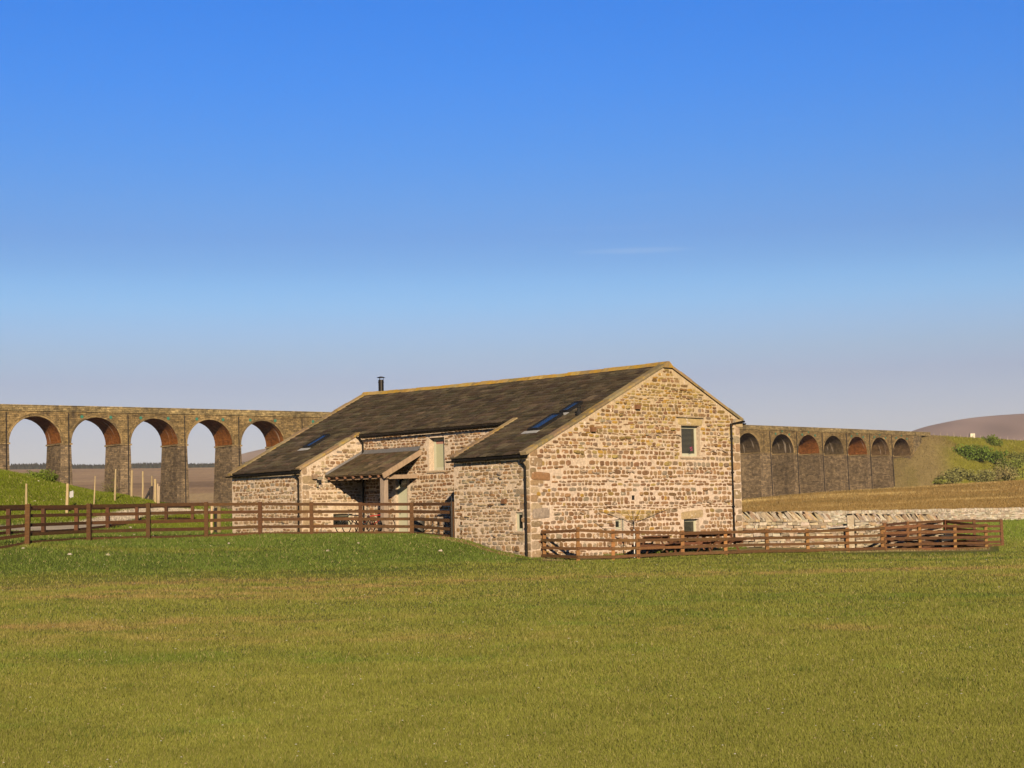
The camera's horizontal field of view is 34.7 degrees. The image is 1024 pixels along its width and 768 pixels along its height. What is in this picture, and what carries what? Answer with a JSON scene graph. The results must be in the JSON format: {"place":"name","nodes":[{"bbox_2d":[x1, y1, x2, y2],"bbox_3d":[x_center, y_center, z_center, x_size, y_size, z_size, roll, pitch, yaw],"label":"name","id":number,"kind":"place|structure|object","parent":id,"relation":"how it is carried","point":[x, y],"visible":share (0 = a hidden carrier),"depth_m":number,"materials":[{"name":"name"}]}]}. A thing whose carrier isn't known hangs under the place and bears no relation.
{"place":"outdoors","nodes":[
{"label":"outdoors","id":0,"kind":"place"},
{"bbox_2d":[0,469,222,532],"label":"knoll grass","id":1,"kind":"structure","parent":0,"point":[77,490],"depth_m":81.79,"materials":[{"name":"green plant"}]},
{"bbox_2d":[213,449,265,463],"bbox_3d":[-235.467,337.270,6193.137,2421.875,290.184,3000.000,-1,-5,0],"label":"hills","id":2,"kind":"structure","parent":0,"point":[247,456],"depth_m":5751.88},
{"bbox_2d":[0,494,515,558],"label":"terrace grass","id":3,"kind":"structure","parent":0,"point":[82,535],"depth_m":71.91,"materials":[{"name":"green plant"}]},
{"bbox_2d":[0,532,516,577],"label":"bank grass","id":4,"kind":"structure","parent":0,"point":[256,542],"depth_m":55.24,"materials":[{"name":"green plant"}]},
{"bbox_2d":[0,532,989,561],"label":"fence foot grass","id":5,"kind":"structure","parent":0,"point":[616,559],"depth_m":62.16,"materials":[{"name":"green plant"}]},
{"bbox_2d":[0,467,1023,767],"bbox_3d":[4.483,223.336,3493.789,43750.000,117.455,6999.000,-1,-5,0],"label":"ground","id":6,"kind":"structure","parent":0,"point":[200,485],"depth_m":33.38,"materials":[{"name":"green plant"}]},
{"bbox_2d":[25,484,26,503],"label":"fence stake","id":7,"kind":"object","parent":6,"relation":"on","point":[25,493],"visible":0.6,"depth_m":75.33,"materials":[{"name":"brown wood"}]},
{"bbox_2d":[23,469,56,480],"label":"bush","id":8,"kind":"object","parent":6,"relation":"on","point":[36,475],"visible":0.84,"depth_m":87.89,"materials":[{"name":"green plant"}]},
{"bbox_2d":[46,474,58,481],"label":"bush","id":9,"kind":"object","parent":6,"relation":"on","point":[52,478],"visible":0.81,"depth_m":88.71,"materials":[{"name":"green plant"}]},
{"bbox_2d":[65,484,68,512],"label":"fence stake","id":10,"kind":"object","parent":6,"relation":"on","point":[67,495],"visible":0.6,"depth_m":76.32,"materials":[{"name":"brown wood"}]},
{"bbox_2d":[93,476,95,503],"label":"fence stake","id":11,"kind":"object","parent":6,"relation":"on","point":[94,489],"visible":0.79,"depth_m":78.85,"materials":[{"name":"brown wood"}]},
{"bbox_2d":[0,506,193,535],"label":"rail fence","id":12,"kind":"object","parent":6,"relation":"on","point":[43,520],"visible":0.41,"depth_m":68.77,"materials":[{"name":"brown wood"}]},
{"bbox_2d":[100,479,117,491],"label":"bush","id":13,"kind":"object","parent":6,"relation":"on","point":[109,487],"visible":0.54,"depth_m":91.71,"materials":[{"name":"green plant"}]},
{"bbox_2d":[114,469,116,500],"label":"fence stake","id":14,"kind":"object","parent":6,"relation":"on","point":[115,485],"visible":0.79,"depth_m":80.85,"materials":[{"name":"brown wood"}]},
{"bbox_2d":[10,461,246,469],"bbox_3d":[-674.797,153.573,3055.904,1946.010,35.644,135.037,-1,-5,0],"label":"plantation","id":15,"kind":"object","parent":6,"relation":"on","point":[100,466],"visible":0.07,"depth_m":2996.69,"materials":[{"name":"green plant"}]},
{"bbox_2d":[130,470,132,496],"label":"fence stake","id":16,"kind":"object","parent":6,"relation":"on","point":[131,490],"visible":0.79,"depth_m":83.85,"materials":[{"name":"brown wood"}]},
{"bbox_2d":[142,471,143,498],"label":"fence stake","id":17,"kind":"object","parent":6,"relation":"on","point":[142,484],"visible":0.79,"depth_m":86.85,"materials":[{"name":"brown wood"}]},
{"bbox_2d":[149,488,152,500],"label":"gate post","id":18,"kind":"object","parent":6,"relation":"on","point":[150,494],"visible":0.64,"depth_m":87.28,"materials":[{"name":"grey wood"}]},
{"bbox_2d":[151,476,152,500],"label":"fence stake","id":19,"kind":"object","parent":6,"relation":"on","point":[152,485],"visible":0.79,"depth_m":87.85,"materials":[{"name":"brown wood"}]},
{"bbox_2d":[154,479,156,501],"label":"fence stake","id":20,"kind":"object","parent":6,"relation":"on","point":[155,494],"visible":0.79,"depth_m":85.81,"materials":[{"name":"brown wood"}]},
{"bbox_2d":[158,486,159,502],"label":"fence stake","id":21,"kind":"object","parent":6,"relation":"on","point":[159,494],"visible":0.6,"depth_m":83.82,"materials":[{"name":"brown wood"}]},
{"bbox_2d":[210,506,212,532],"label":"fence stake","id":22,"kind":"object","parent":6,"relation":"on","point":[211,523],"visible":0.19,"depth_m":69.74,"materials":[{"name":"brown wood"}]},
{"bbox_2d":[214,508,216,531],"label":"gate post","id":23,"kind":"object","parent":6,"relation":"on","point":[215,517],"visible":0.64,"depth_m":70.73,"materials":[{"name":"brown wood"}]},
{"bbox_2d":[217,507,220,532],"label":"fence stake","id":24,"kind":"object","parent":6,"relation":"on","point":[218,517],"visible":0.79,"depth_m":70.71,"materials":[{"name":"brown wood"}]},
{"bbox_2d":[0,502,454,548],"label":"rail fence","id":25,"kind":"object","parent":6,"relation":"on","point":[89,523],"visible":0.94,"depth_m":64.41,"materials":[{"name":"brown wood"}]},
{"bbox_2d":[335,509,375,531],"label":"bicycle","id":26,"kind":"object","parent":6,"relation":"on","point":[353,521],"visible":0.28,"depth_m":67.71,"materials":[{"name":"black metal"}]},
{"bbox_2d":[342,513,381,531],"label":"bicycle","id":27,"kind":"object","parent":6,"relation":"on","point":[364,523],"visible":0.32,"depth_m":68.23,"materials":[{"name":"black metal"}]},
{"bbox_2d":[355,509,394,531],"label":"bicycle","id":28,"kind":"object","parent":6,"relation":"on","point":[375,522],"visible":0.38,"depth_m":68.46,"materials":[{"name":"black metal"}]},
{"bbox_2d":[414,516,424,532],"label":"bin","id":29,"kind":"object","parent":6,"relation":"on","point":[419,523],"visible":0.36,"depth_m":67.15,"materials":[{"name":"grey metal"}]},
{"bbox_2d":[423,517,438,533],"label":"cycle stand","id":30,"kind":"object","parent":6,"relation":"on","point":[432,525],"visible":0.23,"depth_m":66.05,"materials":[{"name":"grey metal"}]},
{"bbox_2d":[429,518,444,533],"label":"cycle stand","id":31,"kind":"object","parent":6,"relation":"on","point":[439,526],"visible":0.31,"depth_m":66.06,"materials":[{"name":"grey metal"}]},
{"bbox_2d":[451,496,452,537],"bbox_3d":[-2.317,5.146,62.994,0.080,1.660,0.069,-1,-5,0],"label":"spike","id":32,"kind":"object","parent":6,"relation":"on","point":[451,519],"visible":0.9,"depth_m":62.97,"materials":[{"name":"black metal"}]},
{"bbox_2d":[0,404,930,509],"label":"viaduct","id":33,"kind":"object","parent":6,"relation":"on","point":[780,460],"visible":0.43,"depth_m":436.72,"materials":[{"name":"stone"}]},
{"bbox_2d":[225,361,745,558],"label":"barn","id":34,"kind":"structure","parent":6,"relation":"on","point":[516,466],"depth_m":66.25,"materials":[{"name":"stone"}]},
{"bbox_2d":[333,514,350,528],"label":"window","id":35,"kind":"structure","parent":34,"relation":"in","point":[334,515],"depth_m":71.80,"materials":[{"name":"black glass"}]},
{"bbox_2d":[399,488,407,531],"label":"door","id":36,"kind":"structure","parent":34,"relation":"in","point":[402,492],"depth_m":70.51,"materials":[{"name":"green paint"}]},
{"bbox_2d":[427,438,445,472],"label":"window","id":37,"kind":"structure","parent":34,"relation":"in","point":[439,461],"depth_m":69.15,"materials":[{"name":"green paint"}]},
{"bbox_2d":[513,512,524,533],"bbox_3d":[0.286,5.119,60.257,0.182,0.798,0.585,3,-6,-43],"label":"window","id":38,"kind":"structure","parent":34,"relation":"in","point":[519,514],"depth_m":60.34,"materials":[{"name":"beige paint"}]},
{"bbox_2d":[615,519,620,528],"bbox_3d":[4.040,5.395,62.996,0.339,0.368,0.050,3,-6,-43],"label":"window","id":39,"kind":"structure","parent":34,"relation":"in","point":[617,522],"depth_m":63.04,"materials":[{"name":"beige paint"}]},
{"bbox_2d":[675,416,703,458],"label":"window","id":40,"kind":"structure","parent":34,"relation":"in","point":[688,433],"depth_m":66.39,"materials":[{"name":"beige paint"}]},
{"bbox_2d":[684,519,695,537],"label":"window","id":41,"kind":"structure","parent":34,"relation":"in","point":[689,524],"depth_m":66.10,"materials":[{"name":"grey glass"}]},
{"bbox_2d":[3,549,1014,767],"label":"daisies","id":42,"kind":"object","parent":6,"relation":"on","point":[482,643],"visible":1,"depth_m":15.41,"materials":[{"name":"white plant"}]},
{"bbox_2d":[446,537,746,558],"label":"wall foot grass","id":43,"kind":"structure","parent":6,"relation":"on","point":[528,557],"depth_m":62.18,"materials":[{"name":"green plant"}]},
{"bbox_2d":[599,509,667,557],"bbox_3d":[4.537,5.577,60.965,1.835,1.764,1.875,-5,-6,38],"label":"rotary dryer","id":44,"kind":"object","parent":6,"relation":"on","point":[637,516],"visible":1,"depth_m":60.92,"materials":[{"name":"grey metal"}]},
{"bbox_2d":[629,535,680,553],"bbox_3d":[5.512,6.145,62.301,1.705,0.752,1.700,-3,-5,20],"label":"picnic table","id":45,"kind":"object","parent":6,"relation":"on","point":[643,544],"visible":0.76,"depth_m":61.81,"materials":[{"name":"brown wood"}]},
{"bbox_2d":[667,534,713,551],"bbox_3d":[6.991,6.171,63.500,1.705,0.752,1.700,-2,-5,16],"label":"picnic table","id":46,"kind":"object","parent":6,"relation":"on","point":[697,542],"visible":0.54,"depth_m":62.87,"materials":[{"name":"brown wood"}]},
{"bbox_2d":[541,526,885,560],"bbox_3d":[8.245,6.019,61.571,14.626,1.560,2.050,1,-5,-21],"label":"rail fence","id":47,"kind":"object","parent":6,"relation":"on","point":[681,539],"visible":0.94,"depth_m":60.35,"materials":[{"name":"brown wood"}]},
{"bbox_2d":[688,534,744,551],"bbox_3d":[8.068,6.223,64.298,1.705,0.752,1.700,-4,-5,32],"label":"picnic table","id":48,"kind":"object","parent":6,"relation":"on","point":[721,542],"visible":0.39,"depth_m":63.88,"materials":[{"name":"brown wood"}]},
{"bbox_2d":[742,511,833,547],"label":"field wall","id":49,"kind":"structure","parent":6,"relation":"on","point":[782,520],"depth_m":69.21,"materials":[{"name":"stone"}]},
{"bbox_2d":[828,526,846,527],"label":"stile slab","id":50,"kind":"structure","parent":49,"relation":"on","point":[837,527],"depth_m":69.36,"materials":[{"name":"stone"}]},
{"bbox_2d":[832,524,846,547],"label":"field wall","id":51,"kind":"structure","parent":6,"relation":"on","point":[839,540],"depth_m":69.78,"materials":[{"name":"stone"}]},
{"bbox_2d":[847,515,854,547],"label":"gate stoup","id":52,"kind":"object","parent":6,"relation":"on","point":[850,521],"visible":0.57,"depth_m":69.33,"materials":[{"name":"stone"}]},
{"bbox_2d":[742,480,1023,512],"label":"rough grass","id":53,"kind":"structure","parent":6,"relation":"on","point":[994,494],"depth_m":301.95,"materials":[{"name":"brown plant"}]},
{"bbox_2d":[743,507,1023,523],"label":"field wall","id":54,"kind":"structure","parent":6,"relation":"on","point":[840,517],"depth_m":177.39,"materials":[{"name":"stone"}]},
{"bbox_2d":[846,513,943,547],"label":"field wall","id":55,"kind":"structure","parent":6,"relation":"on","point":[863,520],"depth_m":70.11,"materials":[{"name":"stone"}]},
{"bbox_2d":[902,539,917,547],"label":"timber pile","id":56,"kind":"object","parent":6,"relation":"on","point":[915,546],"visible":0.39,"depth_m":68.04,"materials":[{"name":"brown wood"}]},
{"bbox_2d":[832,517,1023,551],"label":"meadow grass","id":57,"kind":"structure","parent":6,"relation":"on","point":[1009,525],"depth_m":98.30,"materials":[{"name":"green plant"}]},
{"bbox_2d":[921,539,937,547],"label":"timber pile","id":58,"kind":"object","parent":6,"relation":"on","point":[926,540],"visible":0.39,"depth_m":68.82,"materials":[{"name":"brown wood"}]},
{"bbox_2d":[883,524,988,550],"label":"rail fence","id":59,"kind":"object","parent":6,"relation":"on","point":[954,537],"visible":0.92,"depth_m":66.33,"materials":[{"name":"brown wood"}]},
{"bbox_2d":[882,519,1003,547],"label":"rail fence","id":60,"kind":"object","parent":6,"relation":"on","point":[1000,536],"visible":0.42,"depth_m":70.71,"materials":[{"name":"brown wood"}]},
{"bbox_2d":[944,520,984,547],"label":"rail fence","id":61,"kind":"object","parent":6,"relation":"on","point":[951,528],"visible":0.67,"depth_m":69.70,"materials":[{"name":"brown wood"}]},
{"bbox_2d":[966,538,984,544],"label":"timber pile","id":62,"kind":"object","parent":6,"relation":"on","point":[982,539],"visible":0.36,"depth_m":70.25,"materials":[{"name":"brown wood"}]},
{"bbox_2d":[0,0,1023,464],"label":"sky","id":63,"kind":"structure","parent":0,"point":[812,211],"materials":[{"name":"blue"}]},
{"bbox_2d":[938,530,952,547],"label":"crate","id":64,"kind":"object","parent":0,"point":[946,546],"visible":0.33,"depth_m":69.08,"materials":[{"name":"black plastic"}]},
{"bbox_2d":[893,436,1023,487],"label":"embankment","id":65,"kind":"structure","parent":0,"point":[899,468],"depth_m":632.58,"materials":[{"name":"green plant"}]},
{"bbox_2d":[932,478,949,483],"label":"bush","id":66,"kind":"object","parent":65,"relation":"on","point":[939,480],"visible":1,"depth_m":617.12,"materials":[{"name":"green plant"}]},
{"bbox_2d":[934,473,962,483],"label":"bush","id":67,"kind":"object","parent":65,"relation":"on","point":[956,479],"visible":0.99,"depth_m":616.24,"materials":[{"name":"green plant"}]},
{"bbox_2d":[875,435,1023,488],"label":"embankment grass","id":68,"kind":"structure","parent":65,"relation":"on","point":[993,446],"depth_m":639.40,"materials":[{"name":"green plant"}]},
{"bbox_2d":[938,466,972,481],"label":"bush","id":69,"kind":"object","parent":65,"relation":"on","point":[958,471],"visible":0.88,"depth_m":620.54,"materials":[{"name":"green plant"}]},
{"bbox_2d":[952,444,980,456],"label":"bush","id":70,"kind":"object","parent":65,"relation":"on","point":[967,447],"visible":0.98,"depth_m":639.83,"materials":[{"name":"green plant"}]},
{"bbox_2d":[954,445,993,460],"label":"bush","id":71,"kind":"object","parent":65,"relation":"on","point":[984,455],"visible":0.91,"depth_m":640.94,"materials":[{"name":"green plant"}]},
{"bbox_2d":[963,469,995,482],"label":"bush","id":72,"kind":"object","parent":65,"relation":"on","point":[983,477],"visible":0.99,"depth_m":621.82,"materials":[{"name":"green plant"}]},
{"bbox_2d":[981,434,1003,445],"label":"bush","id":73,"kind":"object","parent":65,"relation":"on","point":[992,440],"visible":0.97,"depth_m":674.50,"materials":[{"name":"green plant"}]},
{"bbox_2d":[985,449,1009,462],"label":"bush","id":74,"kind":"object","parent":65,"relation":"on","point":[997,455],"visible":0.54,"depth_m":648.22,"materials":[{"name":"green plant"}]},
{"bbox_2d":[981,465,1017,480],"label":"bush","id":75,"kind":"object","parent":65,"relation":"on","point":[1005,472],"visible":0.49,"depth_m":632.65,"materials":[{"name":"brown plant"}]},
{"bbox_2d":[988,457,1019,478],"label":"bush","id":76,"kind":"object","parent":65,"relation":"on","point":[1009,468],"visible":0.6,"depth_m":641.35,"materials":[{"name":"green plant"}]},
{"bbox_2d":[998,457,1023,467],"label":"bush","id":77,"kind":"object","parent":65,"relation":"on","point":[1015,463],"visible":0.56,"depth_m":654.06,"materials":[{"name":"green plant"}]},
{"bbox_2d":[1006,450,1023,462],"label":"bush","id":78,"kind":"object","parent":65,"relation":"on","point":[1017,456],"visible":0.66,"depth_m":669.47,"materials":[{"name":"green plant"}]},
{"bbox_2d":[1014,466,1023,477],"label":"bush","id":79,"kind":"object","parent":65,"relation":"on","point":[1021,474],"visible":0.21,"depth_m":653.20,"materials":[{"name":"green plant"}]},
{"bbox_2d":[914,414,1023,440],"bbox_3d":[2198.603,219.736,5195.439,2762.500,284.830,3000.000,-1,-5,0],"label":"hills","id":80,"kind":"structure","parent":0,"point":[1010,426],"depth_m":4815.98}
]}

